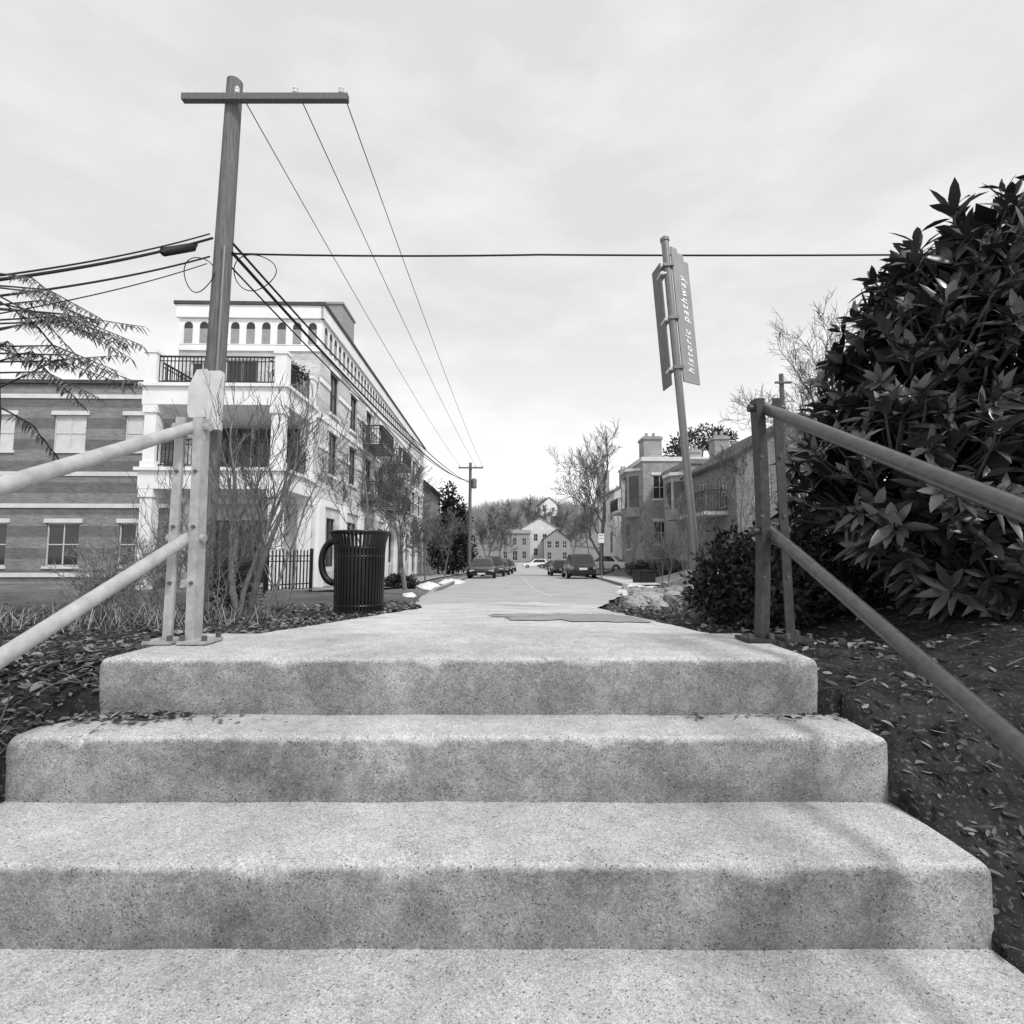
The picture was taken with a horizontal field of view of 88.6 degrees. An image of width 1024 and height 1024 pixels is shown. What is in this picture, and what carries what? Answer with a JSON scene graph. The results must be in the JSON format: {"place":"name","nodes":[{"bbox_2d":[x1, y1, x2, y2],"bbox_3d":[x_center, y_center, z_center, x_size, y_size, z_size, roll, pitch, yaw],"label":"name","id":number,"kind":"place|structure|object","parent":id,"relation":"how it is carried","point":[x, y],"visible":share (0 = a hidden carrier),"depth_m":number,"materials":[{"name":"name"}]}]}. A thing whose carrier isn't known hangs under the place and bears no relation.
{"place":"outdoors","nodes":[
{"label":"outdoors","id":0,"kind":"place"},
{"bbox_2d":[0,577,708,632],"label":"dry grass","id":1,"kind":"structure","parent":0,"point":[116,616],"depth_m":4.82,"materials":[{"name":"plant"}]},
{"bbox_2d":[316,569,466,588],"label":"pavement","id":2,"kind":"structure","parent":0,"point":[421,578],"depth_m":35.69,"materials":[{"name":"concrete"}]},
{"bbox_2d":[262,602,708,633],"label":"path","id":3,"kind":"structure","parent":0,"point":[452,618],"depth_m":3.38,"materials":[{"name":"concrete"}]},
{"bbox_2d":[491,613,650,621],"bbox_3d":[0.363,0.814,4.072,1.134,0.088,1.333,0,-5,0],"label":"path patch","id":4,"kind":"object","parent":3,"relation":"on","point":[578,617],"visible":1,"depth_m":3.98,"materials":[{"name":"concrete"}]},
{"bbox_2d":[0,517,1023,973],"bbox_3d":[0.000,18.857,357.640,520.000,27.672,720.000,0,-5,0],"label":"ground","id":5,"kind":"structure","parent":0,"point":[922,715],"depth_m":1.71,"materials":[{"name":"soil"}]},
{"bbox_2d":[0,273,150,460],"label":"narrow leaf tree","id":6,"kind":"object","parent":5,"relation":"on","point":[49,319],"visible":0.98,"depth_m":5.63,"materials":[{"name":"grey plant"}]},
{"bbox_2d":[0,379,175,583],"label":"brick building","id":7,"kind":"structure","parent":5,"relation":"on","point":[45,522],"depth_m":24.55,"materials":[{"name":"brick"}]},
{"bbox_2d":[0,518,9,568],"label":"window","id":8,"kind":"structure","parent":7,"relation":"in","point":[3,521],"depth_m":24.32,"materials":[{"name":"paint"}]},
{"bbox_2d":[0,410,18,452],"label":"window","id":9,"kind":"structure","parent":7,"relation":"in","point":[7,430],"depth_m":24.73,"materials":[{"name":"paint"}]},
{"bbox_2d":[41,519,82,568],"bbox_3d":[-20.849,1.467,24.345,1.740,2.320,0.230,0,-5,-1],"label":"window","id":10,"kind":"structure","parent":7,"relation":"in","point":[61,532],"depth_m":24.39,"materials":[{"name":"glass"}]},
{"bbox_2d":[51,411,89,452],"bbox_3d":[-20.849,-3.766,24.766,1.740,2.020,0.230,0,-5,-1],"label":"window","id":11,"kind":"structure","parent":7,"relation":"in","point":[70,431],"depth_m":24.81,"materials":[{"name":"paint"}]},
{"bbox_2d":[116,519,138,568],"bbox_3d":[-17.550,1.474,24.430,1.740,2.320,0.230,0,-5,-1],"label":"window","id":12,"kind":"structure","parent":7,"relation":"in","point":[124,526],"depth_m":24.49,"materials":[{"name":"glass"}]},
{"bbox_2d":[123,411,144,453],"bbox_3d":[-17.550,-3.759,24.851,1.740,2.020,0.230,0,-5,-1],"label":"window","id":13,"kind":"structure","parent":7,"relation":"in","point":[135,424],"depth_m":24.91,"materials":[{"name":"paint"}]},
{"bbox_2d":[39,533,166,622],"bbox_3d":[-3.732,0.654,4.950,0.996,0.902,0.899,0,-5,0],"label":"bare shrub","id":14,"kind":"object","parent":5,"relation":"on","point":[94,578],"visible":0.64,"depth_m":4.83,"materials":[{"name":"twig"},{"name":"grey bark"}]},
{"bbox_2d":[63,510,187,620],"bbox_3d":[-3.784,0.577,5.497,1.317,1.204,1.134,0,-5,0],"label":"bare shrub","id":15,"kind":"object","parent":5,"relation":"on","point":[154,589],"visible":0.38,"depth_m":5.41,"materials":[{"name":"twig"},{"name":"grey bark"}]},
{"bbox_2d":[98,449,214,610],"bbox_3d":[-4.689,0.216,7.255,1.302,2.418,1.578,0,-5,0],"label":"bare shrub","id":16,"kind":"object","parent":5,"relation":"on","point":[168,496],"visible":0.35,"depth_m":7.05,"materials":[{"name":"grey plant"}]},
{"bbox_2d":[165,485,292,621],"bbox_3d":[-2.797,0.429,5.201,1.078,1.415,1.024,0,-5,0],"label":"bare shrub","id":17,"kind":"object","parent":5,"relation":"on","point":[236,527],"visible":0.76,"depth_m":5.19,"materials":[{"name":"grey plant"}]},
{"bbox_2d":[205,559,266,612],"bbox_3d":[-3.848,1.086,7.360,0.820,0.891,0.674,0,-5,0],"label":"shrub","id":18,"kind":"object","parent":5,"relation":"on","point":[227,601],"visible":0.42,"depth_m":7.27,"materials":[{"name":"grey plant"}]},
{"bbox_2d":[174,360,337,618],"bbox_3d":[-2.963,-0.211,6.161,2.181,2.973,1.435,-2,-5,22],"label":"bare tree","id":19,"kind":"object","parent":5,"relation":"on","point":[237,604],"visible":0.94,"depth_m":5.92,"materials":[{"name":"grey plant"}]},
{"bbox_2d":[154,390,358,613],"bbox_3d":[-3.276,-0.131,6.884,2.162,2.986,2.053,0,-5,0],"label":"bare tree","id":20,"kind":"object","parent":5,"relation":"on","point":[283,567],"visible":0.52,"depth_m":6.98,"materials":[{"name":"grey plant"}]},
{"bbox_2d":[181,75,348,608],"bbox_3d":[-4.094,-2.755,8.458,2.750,9.155,0.520,0,-5,0],"label":"utility pole","id":21,"kind":"object","parent":5,"relation":"on","point":[232,98],"visible":0.81,"depth_m":8.57,"materials":[{"name":"grey wood"}]},
{"bbox_2d":[0,263,206,313],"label":"side cable","id":22,"kind":"object","parent":21,"relation":"attached to","point":[114,289],"visible":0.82,"depth_m":7.17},
{"bbox_2d":[0,233,209,276],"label":"side cable","id":23,"kind":"object","parent":21,"relation":"attached to","point":[48,268],"visible":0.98,"depth_m":6.98,"materials":[{"name":"rubber"}]},
{"bbox_2d":[0,256,209,296],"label":"side cable","id":24,"kind":"object","parent":21,"relation":"attached to","point":[84,283],"visible":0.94,"depth_m":7.09,"materials":[{"name":"rubber"}]},
{"bbox_2d":[0,237,213,280],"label":"side cable","id":25,"kind":"object","parent":21,"relation":"attached to","point":[91,265],"visible":0.94,"depth_m":6.84,"materials":[{"name":"rubber"}]},
{"bbox_2d":[160,243,197,256],"bbox_3d":[-5.139,-4.071,8.095,0.130,0.505,0.632,-1,-5,17],"label":"splice case","id":26,"kind":"object","parent":25,"relation":"hanging from","point":[178,249],"visible":0.99,"depth_m":8.02,"materials":[{"name":"plastic"}]},
{"bbox_2d":[239,91,457,462],"bbox_3d":[-4.495,-5.388,26.512,0.016,0.503,35.731,0,-5,0],"label":"power line","id":27,"kind":"object","parent":21,"relation":"attached to","point":[326,245],"visible":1,"depth_m":12.36,"materials":[{"name":"metal"}]},
{"bbox_2d":[232,267,465,479],"bbox_3d":[-4.164,-3.271,26.498,0.029,1.753,35.716,0,-5,2],"label":"phone cable","id":28,"kind":"object","parent":21,"relation":"attached to","point":[256,293],"visible":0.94,"depth_m":11.99,"materials":[{"name":"rubber"}]},
{"bbox_2d":[232,251,468,481],"bbox_3d":[-4.150,-3.301,26.501,0.054,1.495,35.718,0,-5,2],"label":"phone cable","id":29,"kind":"object","parent":21,"relation":"attached to","point":[246,268],"visible":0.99,"depth_m":11.90,"materials":[{"name":"rubber"}]},
{"bbox_2d":[232,242,468,482],"bbox_3d":[-4.154,-3.390,26.508,0.040,1.134,35.716,0,-5,2],"label":"phone cable","id":30,"kind":"object","parent":21,"relation":"attached to","point":[276,292],"visible":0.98,"depth_m":12.05,"materials":[{"name":"rubber"}]},
{"bbox_2d":[303,104,474,463],"bbox_3d":[-3.336,-5.388,26.512,0.016,0.503,35.734,0,-5,1],"label":"power line","id":31,"kind":"object","parent":21,"relation":"attached to","point":[367,243],"visible":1,"depth_m":12.29,"materials":[{"name":"metal"}]},
{"bbox_2d":[347,104,479,459],"bbox_3d":[-2.680,-5.388,26.512,0.016,0.503,35.732,0,-5,1],"label":"power line","id":32,"kind":"object","parent":21,"relation":"attached to","point":[397,244],"visible":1,"depth_m":12.29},
{"bbox_2d":[231,253,936,256],"bbox_3d":[3.011,-4.354,8.826,15.293,0.248,0.029,0,-5,-1],"label":"span cable","id":33,"kind":"object","parent":21,"relation":"attached to","point":[330,255],"visible":0.81,"depth_m":8.77,"materials":[{"name":"rubber"}]},
{"bbox_2d":[218,449,324,607],"bbox_3d":[-3.813,0.253,8.228,1.640,2.664,1.601,2,-5,-21],"label":"bare shrub","id":34,"kind":"object","parent":5,"relation":"on","point":[248,516],"visible":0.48,"depth_m":8.39,"materials":[{"name":"grey plant"}]},
{"bbox_2d":[133,300,425,588],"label":"apartment building","id":35,"kind":"structure","parent":5,"relation":"on","point":[259,332],"depth_m":21.47,"materials":[{"name":"paint"}]},
{"bbox_2d":[213,520,228,587],"bbox_3d":[-11.821,1.785,20.938,1.400,2.900,0.090,0,-5,-1],"label":"window","id":36,"kind":"structure","parent":35,"relation":"in","point":[223,526],"depth_m":20.97,"materials":[{"name":"black glass"}]},
{"bbox_2d":[220,428,250,466],"bbox_3d":[-11.546,-2.326,21.276,1.950,2.150,0.090,0,-5,-1],"label":"window","id":37,"kind":"structure","parent":35,"relation":"in","point":[224,434],"depth_m":21.32,"materials":[{"name":"black glass"}]},
{"bbox_2d":[226,360,256,380],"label":"window","id":38,"kind":"structure","parent":35,"relation":"in","point":[229,363],"depth_m":21.56,"materials":[{"name":"paint"}]},
{"bbox_2d":[237,520,266,582],"bbox_3d":[-10.297,1.589,20.993,1.250,2.500,0.090,0,-5,-1],"label":"window","id":39,"kind":"structure","parent":35,"relation":"in","point":[243,567],"depth_m":20.97,"materials":[{"name":"black glass"}]},
{"bbox_2d":[253,429,299,469],"bbox_3d":[-9.497,-2.322,21.328,1.950,2.150,0.090,0,-5,-1],"label":"window","id":40,"kind":"structure","parent":35,"relation":"in","point":[269,430],"depth_m":21.35,"materials":[{"name":"black glass"}]},
{"bbox_2d":[270,360,309,386],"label":"potted shrub","id":41,"kind":"object","parent":35,"relation":"on","point":[306,375],"visible":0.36,"depth_m":19.84,"materials":[{"name":"grey plant"}]},
{"bbox_2d":[325,518,332,566],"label":"window","id":42,"kind":"structure","parent":35,"relation":"in","point":[329,522],"depth_m":23.02,"materials":[{"name":"grey glass"}]},
{"bbox_2d":[327,426,338,479],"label":"window","id":43,"kind":"structure","parent":35,"relation":"in","point":[332,444],"depth_m":23.34,"materials":[{"name":"white glass"}]},
{"bbox_2d":[329,366,340,421],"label":"window","id":44,"kind":"structure","parent":35,"relation":"in","point":[333,382],"depth_m":23.60,"materials":[{"name":"white glass"}]},
{"bbox_2d":[348,442,356,488],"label":"window","id":45,"kind":"structure","parent":35,"relation":"in","point":[352,452],"depth_m":26.51,"materials":[{"name":"white glass"}]},
{"bbox_2d":[350,389,358,436],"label":"window","id":46,"kind":"structure","parent":35,"relation":"in","point":[353,402],"depth_m":26.68,"materials":[{"name":"white glass"}]},
{"bbox_2d":[263,548,313,591],"bbox_3d":[-6.369,1.685,14.962,0.124,1.300,1.462,-4,-6,41],"label":"iron fence","id":47,"kind":"object","parent":5,"relation":"on","point":[266,584],"visible":0.72,"depth_m":14.96,"materials":[{"name":"black metal"}]},
{"bbox_2d":[318,530,390,615],"bbox_3d":[-1.824,0.720,6.262,0.716,0.986,0.716,-5,-6,45],"label":"litter bin","id":48,"kind":"object","parent":5,"relation":"on","point":[357,582],"visible":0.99,"depth_m":6.03,"materials":[{"name":"black metal"}]},
{"bbox_2d":[301,405,443,542],"bbox_3d":[-3.217,-0.281,12.270,3.022,4.543,2.135,3,-6,-36],"label":"bare tree","id":49,"kind":"object","parent":5,"relation":"on","point":[393,484],"visible":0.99,"depth_m":12.37,"materials":[{"name":"grey plant"}]},
{"bbox_2d":[349,437,434,589],"bbox_3d":[-3.797,0.036,16.920,2.899,5.091,3.849,0,-5,0],"label":"bare tree","id":50,"kind":"object","parent":5,"relation":"on","point":[400,538],"visible":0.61,"depth_m":16.52,"materials":[{"name":"grey plant"}]},
{"bbox_2d":[384,572,418,588],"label":"shrub","id":51,"kind":"object","parent":5,"relation":"on","point":[393,581],"visible":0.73,"depth_m":18.67,"materials":[{"name":"black plant"}]},
{"bbox_2d":[403,503,442,581],"bbox_3d":[-4.427,1.449,26.506,2.446,4.250,2.275,-2,-5,27],"label":"bare tree","id":52,"kind":"object","parent":5,"relation":"on","point":[434,521],"visible":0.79,"depth_m":26.51,"materials":[{"name":"grey plant"}]},
{"bbox_2d":[418,481,443,573],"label":"gabled house","id":53,"kind":"structure","parent":5,"relation":"on","point":[434,506],"depth_m":53.43,"materials":[{"name":"brick"}]},
{"bbox_2d":[425,575,476,594],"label":"kerb","id":54,"kind":"structure","parent":5,"relation":"on","point":[439,588],"depth_m":21.02,"materials":[{"name":"concrete"}]},
{"bbox_2d":[430,507,472,576],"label":"bare tree","id":55,"kind":"object","parent":5,"relation":"on","point":[441,535],"visible":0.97,"depth_m":37.44,"materials":[{"name":"grey plant"}]},
{"bbox_2d":[423,480,480,574],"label":"evergreen tree","id":56,"kind":"object","parent":5,"relation":"on","point":[456,561],"visible":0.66,"depth_m":45.35,"materials":[{"name":"black plant"}]},
{"bbox_2d":[458,463,482,571],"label":"utility pole","id":57,"kind":"object","parent":5,"relation":"on","point":[472,483],"visible":0.92,"depth_m":44.10,"materials":[{"name":"grey wood"}]},
{"bbox_2d":[472,502,516,556],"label":"bare tree","id":58,"kind":"object","parent":5,"relation":"on","point":[496,527],"visible":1,"depth_m":61.10,"materials":[{"name":"grey plant"}]},
{"bbox_2d":[491,513,517,555],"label":"bare tree","id":59,"kind":"object","parent":5,"relation":"on","point":[505,534],"visible":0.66,"depth_m":75.75,"materials":[{"name":"grey plant"}]},
{"bbox_2d":[495,500,523,528],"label":"bare tree","id":60,"kind":"object","parent":5,"relation":"on","point":[514,518],"visible":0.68,"depth_m":140.89,"materials":[{"name":"grey plant"}]},
{"bbox_2d":[0,633,1023,1023],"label":"concrete stairs","id":61,"kind":"structure","parent":5,"relation":"on","point":[490,829],"depth_m":1.25,"materials":[{"name":"concrete"}]},
{"bbox_2d":[0,417,222,668],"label":"handrail","id":62,"kind":"object","parent":61,"relation":"on","point":[194,537],"visible":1,"depth_m":1.96,"materials":[{"name":"grey metal"}]},
{"bbox_2d":[734,398,1023,765],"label":"handrail","id":63,"kind":"object","parent":61,"relation":"on","point":[1003,732],"visible":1,"depth_m":1.62,"materials":[{"name":"metal"}]},
{"bbox_2d":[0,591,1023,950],"bbox_3d":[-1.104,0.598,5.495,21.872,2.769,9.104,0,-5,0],"label":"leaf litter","id":64,"kind":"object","parent":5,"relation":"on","point":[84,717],"visible":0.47,"depth_m":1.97,"materials":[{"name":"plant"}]},
{"bbox_2d":[0,601,1023,753],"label":"fallen twigs","id":65,"kind":"object","parent":5,"relation":"on","point":[61,681],"visible":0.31,"depth_m":2.23,"materials":[{"name":"wood"}]},
{"bbox_2d":[500,529,530,560],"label":"house","id":66,"kind":"structure","parent":5,"relation":"on","point":[522,551],"depth_m":113.75,"materials":[{"name":"grey"}]},
{"bbox_2d":[461,493,597,531],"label":"hillside wood","id":67,"kind":"object","parent":5,"relation":"on","point":[480,511],"visible":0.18,"depth_m":245.66,"materials":[{"name":"plant"}]},
{"bbox_2d":[518,494,542,523],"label":"bare tree","id":68,"kind":"object","parent":5,"relation":"on","point":[527,510],"visible":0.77,"depth_m":150.87,"materials":[{"name":"grey plant"}]},
{"bbox_2d":[520,516,559,559],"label":"house","id":69,"kind":"structure","parent":5,"relation":"on","point":[540,528],"depth_m":117.01,"materials":[{"name":"paint"}]},
{"bbox_2d":[535,497,556,516],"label":"hill house","id":70,"kind":"structure","parent":5,"relation":"on","point":[549,502],"depth_m":185.93,"materials":[{"name":"white"}]},
{"bbox_2d":[542,529,569,560],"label":"house","id":71,"kind":"structure","parent":5,"relation":"on","point":[556,544],"depth_m":112.78,"materials":[{"name":"grey"}]},
{"bbox_2d":[550,503,571,531],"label":"bare tree","id":72,"kind":"object","parent":5,"relation":"on","point":[557,519],"visible":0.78,"depth_m":134.24,"materials":[{"name":"grey plant"}]},
{"bbox_2d":[564,514,593,553],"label":"bare tree","id":73,"kind":"object","parent":5,"relation":"on","point":[570,532],"visible":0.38,"depth_m":94.05,"materials":[{"name":"grey plant"}]},
{"bbox_2d":[567,501,598,553],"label":"bare tree","id":74,"kind":"object","parent":5,"relation":"on","point":[582,515],"visible":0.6,"depth_m":79.61,"materials":[{"name":"grey plant"}]},
{"bbox_2d":[546,419,621,575],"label":"bare tree","id":75,"kind":"object","parent":5,"relation":"on","point":[582,460],"visible":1,"depth_m":41.73,"materials":[{"name":"grey plant"}]},
{"bbox_2d":[543,568,627,589],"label":"kerb","id":76,"kind":"structure","parent":5,"relation":"on","point":[624,585],"depth_m":26.77,"materials":[{"name":"concrete"}]},
{"bbox_2d":[594,555,626,570],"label":"parked car","id":77,"kind":"object","parent":5,"relation":"on","point":[613,562],"visible":0.3,"depth_m":42.70,"materials":[{"name":"white paint"}]},
{"bbox_2d":[598,466,624,558],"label":"pale townhouse","id":78,"kind":"structure","parent":5,"relation":"on","point":[612,546],"depth_m":50.89,"materials":[{"name":"paint"}]},
{"bbox_2d":[601,494,650,560],"bbox_3d":[7.299,1.458,32.946,2.889,5.115,2.136,-2,-5,26],"label":"bare tree","id":79,"kind":"object","parent":5,"relation":"on","point":[635,522],"visible":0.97,"depth_m":32.98,"materials":[{"name":"grey plant"}]},
{"bbox_2d":[623,598,641,608],"bbox_3d":[1.687,1.299,7.284,0.248,0.190,0.255,-4,-6,43],"label":"rubble stone","id":80,"kind":"object","parent":5,"relation":"on","point":[629,603],"visible":0.56,"depth_m":7.21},
{"bbox_2d":[623,558,649,576],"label":"shrub","id":81,"kind":"object","parent":5,"relation":"on","point":[637,565],"visible":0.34,"depth_m":29.59,"materials":[{"name":"black plant"}]},
{"bbox_2d":[632,570,655,585],"bbox_3d":[6.126,3.077,24.332,0.860,0.750,0.760,1,-5,-17],"label":"storage box","id":82,"kind":"object","parent":5,"relation":"on","point":[643,576],"visible":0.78,"depth_m":24.03,"materials":[{"name":"black metal"}]},
{"bbox_2d":[632,591,661,602],"bbox_3d":[2.538,1.643,9.881,0.594,0.297,0.454,0,-5,0],"label":"rubble stone","id":83,"kind":"object","parent":5,"relation":"on","point":[648,595],"visible":0.42,"depth_m":9.75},
{"bbox_2d":[610,433,708,565],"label":"flat roofed townhouse","id":84,"kind":"structure","parent":5,"relation":"on","point":[643,472],"depth_m":37.77,"materials":[{"name":"brick"}]},
{"bbox_2d":[651,472,662,500],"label":"window","id":85,"kind":"structure","parent":84,"relation":"in","point":[657,479],"depth_m":37.29,"materials":[{"name":"paint"}]},
{"bbox_2d":[652,519,663,545],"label":"window","id":86,"kind":"structure","parent":84,"relation":"in","point":[661,525],"depth_m":37.05,"materials":[{"name":"glass"}]},
{"bbox_2d":[639,528,688,587],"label":"bare shrub","id":87,"kind":"object","parent":5,"relation":"on","point":[663,557],"visible":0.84,"depth_m":19.82,"materials":[{"name":"grey plant"}]},
{"bbox_2d":[646,556,685,576],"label":"shrub","id":88,"kind":"object","parent":5,"relation":"on","point":[651,567],"visible":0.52,"depth_m":26.61,"materials":[{"name":"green plant"}]},
{"bbox_2d":[652,235,704,616],"bbox_3d":[1.745,-0.777,5.154,0.365,3.970,0.250,-4,-5,0],"label":"sign post","id":89,"kind":"object","parent":5,"relation":"on","point":[682,318],"visible":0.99,"depth_m":5.18,"materials":[{"name":"metal"}]},
{"bbox_2d":[640,488,724,583],"bbox_3d":[5.490,0.758,17.066,2.425,3.207,2.140,0,-5,0],"label":"bare shrub","id":90,"kind":"object","parent":5,"relation":"on","point":[683,516],"visible":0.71,"depth_m":17.00,"materials":[{"name":"grey plant"}]},
{"bbox_2d":[661,431,729,560],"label":"stepped townhouse","id":91,"kind":"structure","parent":5,"relation":"on","point":[673,486],"depth_m":33.06,"materials":[{"name":"brick"}]},
{"bbox_2d":[662,422,738,456],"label":"evergreen tree","id":92,"kind":"object","parent":5,"relation":"on","point":[676,448],"visible":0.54,"depth_m":44.10,"materials":[{"name":"black plant"}]},
{"bbox_2d":[693,436,776,535],"bbox_3d":[6.633,-0.359,15.822,2.886,4.277,2.271,2,-5,-22],"label":"bare tree","id":93,"kind":"object","parent":5,"relation":"on","point":[741,474],"visible":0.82,"depth_m":16.07,"materials":[{"name":"grey plant"}]},
{"bbox_2d":[678,414,830,562],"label":"brick townhouse","id":94,"kind":"structure","parent":5,"relation":"on","point":[702,473],"depth_m":24.43,"materials":[{"name":"brick"}]},
{"bbox_2d":[775,373,791,515],"bbox_3d":[8.415,-1.452,16.154,0.500,5.737,0.230,0,-5,0],"label":"utility pole","id":95,"kind":"object","parent":5,"relation":"on","point":[781,382],"visible":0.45,"depth_m":16.28,"materials":[{"name":"grey wood"}]},
{"bbox_2d":[718,290,854,503],"bbox_3d":[6.619,-1.694,11.399,3.112,5.386,4.222,0,-5,0],"label":"bare tree","id":96,"kind":"object","parent":5,"relation":"on","point":[809,393],"visible":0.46,"depth_m":11.26,"materials":[{"name":"grey plant"}]},
{"bbox_2d":[678,501,899,630],"bbox_3d":[2.192,0.343,3.829,1.767,1.140,1.248,0,-5,0],"label":"shrub","id":97,"kind":"object","parent":5,"relation":"on","point":[733,581],"visible":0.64,"depth_m":3.68,"materials":[{"name":"black plant"}]},
{"bbox_2d":[768,175,1023,621],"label":"broadleaf bush","id":98,"kind":"object","parent":5,"relation":"on","point":[923,385],"visible":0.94,"depth_m":2.72,"materials":[{"name":"black plant"}]},
{"bbox_2d":[0,0,1023,512],"label":"sky","id":99,"kind":"structure","parent":0,"point":[484,127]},
{"bbox_2d":[415,563,621,604],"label":"road","id":100,"kind":"structure","parent":0,"point":[517,588],"depth_m":18.84,"materials":[{"name":"asphalt"}]},
{"bbox_2d":[466,558,497,577],"bbox_3d":[-2.088,3.962,37.302,2.180,1.428,4.600,0,-5,-1],"label":"parked car","id":101,"kind":"object","parent":100,"relation":"on","point":[482,566],"visible":0.98,"depth_m":35.85,"materials":[{"name":"paint"}]},
{"bbox_2d":[481,556,505,576],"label":"parked car","id":102,"kind":"object","parent":100,"relation":"on","point":[500,568],"visible":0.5,"depth_m":42.94,"materials":[{"name":"paint"}]},
{"bbox_2d":[547,559,572,575],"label":"parked car","id":103,"kind":"object","parent":100,"relation":"on","point":[556,566],"visible":0.48,"depth_m":45.41,"materials":[{"name":"paint"}]},
{"bbox_2d":[561,554,596,578],"bbox_3d":[4.580,3.733,36.318,2.180,1.679,4.800,0,-5,-1],"label":"parked car","id":104,"kind":"object","parent":100,"relation":"on","point":[579,564],"visible":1,"depth_m":34.20,"materials":[{"name":"paint"}]},
{"bbox_2d":[597,576,659,584],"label":"pavement","id":105,"kind":"structure","parent":0,"point":[627,581],"depth_m":27.05,"materials":[{"name":"concrete"}]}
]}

